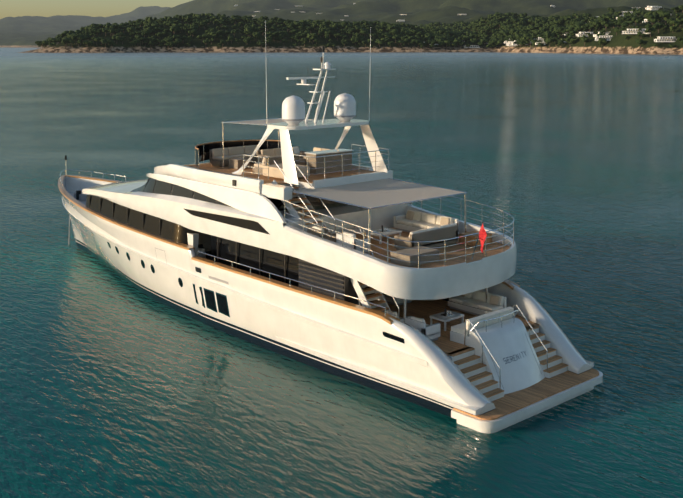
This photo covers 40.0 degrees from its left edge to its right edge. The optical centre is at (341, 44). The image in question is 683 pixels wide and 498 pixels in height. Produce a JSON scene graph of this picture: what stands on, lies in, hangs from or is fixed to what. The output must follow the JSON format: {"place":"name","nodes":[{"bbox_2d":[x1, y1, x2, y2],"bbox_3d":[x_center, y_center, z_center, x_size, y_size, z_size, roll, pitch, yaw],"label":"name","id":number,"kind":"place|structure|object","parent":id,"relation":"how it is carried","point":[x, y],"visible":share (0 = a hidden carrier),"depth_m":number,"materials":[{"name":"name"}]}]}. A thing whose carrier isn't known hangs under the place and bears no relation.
{"place":"outdoors","nodes":[
{"label":"outdoors","id":0,"kind":"place"},
{"bbox_2d":[0,0,192,18],"label":"sky","id":1,"kind":"structure","parent":0,"point":[8,8],"materials":[{"name":"beige"}]},
{"bbox_2d":[0,48,682,497],"bbox_3d":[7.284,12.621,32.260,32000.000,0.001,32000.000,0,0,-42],"label":"sea water","id":2,"kind":"structure","parent":0,"point":[112,384],"depth_m":48.98,"materials":[{"name":"teal liquid"}]},
{"bbox_2d":[62,177,590,416],"bbox_3d":[-5.359,11.217,46.174,7.600,5.809,36.400,0,0,-42],"label":"hull","id":3,"kind":"object","parent":2,"relation":"in","point":[441,374],"visible":0.42,"depth_m":37.07,"materials":[{"name":"white"}]},
{"bbox_2d":[58,175,593,414],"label":"hull trim","id":4,"kind":"structure","parent":3,"relation":"attached to","point":[222,304],"depth_m":37.54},
{"bbox_2d":[62,192,602,432],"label":"decks","id":5,"kind":"object","parent":3,"relation":"attached to","point":[544,394],"visible":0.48,"depth_m":32.98,"materials":[{"name":"brown wood"}]},
{"bbox_2d":[65,140,485,318],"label":"fittings","id":6,"kind":"object","parent":5,"relation":"on","point":[317,275],"visible":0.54,"depth_m":36.72,"materials":[{"name":"brown wood"}]},
{"bbox_2d":[60,144,513,322],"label":"rails","id":7,"kind":"object","parent":5,"relation":"on","point":[388,165],"visible":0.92,"depth_m":37.12,"materials":[{"name":"silver metal"}]},
{"bbox_2d":[82,162,516,299],"bbox_3d":[-3.944,8.206,44.617,7.610,5.070,26.388,0,0,-42],"label":"superstructure","id":8,"kind":"object","parent":5,"relation":"on","point":[209,208],"visible":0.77,"depth_m":39.67,"materials":[{"name":"white"}]},
{"bbox_2d":[233,21,387,184],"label":"radar mast","id":9,"kind":"object","parent":8,"relation":"on","point":[293,112],"visible":0.94,"depth_m":41.04,"materials":[{"name":"white metal"}]},
{"bbox_2d":[221,118,466,254],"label":"awnings","id":10,"kind":"object","parent":8,"relation":"on","point":[370,195],"visible":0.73,"depth_m":38.69,"materials":[{"name":"beige fabric"}]},
{"bbox_2d":[210,149,506,340],"bbox_3d":[-0.281,7.791,40.636,6.032,5.845,14.925,0,0,-42],"label":"furniture","id":11,"kind":"object","parent":5,"relation":"on","point":[431,331],"visible":0.56,"depth_m":37.47,"materials":[{"name":"white fabric"}]},
{"bbox_2d":[212,145,503,325],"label":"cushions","id":12,"kind":"object","parent":11,"relation":"on","point":[429,222],"visible":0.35,"depth_m":40.20,"materials":[{"name":"white fabric"}]},
{"bbox_2d":[448,304,567,401],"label":"stern stairs","id":13,"kind":"structure","parent":5,"relation":"on","point":[506,352],"depth_m":33.41,"materials":[{"name":"white paint"}]},
{"bbox_2d":[0,0,682,54],"bbox_3d":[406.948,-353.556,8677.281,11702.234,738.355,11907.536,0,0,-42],"label":"coast terrain","id":14,"kind":"structure","parent":0,"point":[22,32],"depth_m":3146.33,"materials":[{"name":"green plant"}]},
{"bbox_2d":[35,5,682,48],"bbox_3d":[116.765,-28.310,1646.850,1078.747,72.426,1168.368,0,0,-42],"label":"headland trees","id":15,"kind":"object","parent":14,"relation":"on","point":[520,29],"visible":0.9,"depth_m":1582.42,"materials":[{"name":"green plant"}]},
{"bbox_2d":[234,3,676,47],"bbox_3d":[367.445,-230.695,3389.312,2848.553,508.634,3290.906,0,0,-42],"label":"houses","id":16,"kind":"structure","parent":14,"relation":"on","point":[628,31],"depth_m":1406.53,"materials":[{"name":"white"}]}
]}

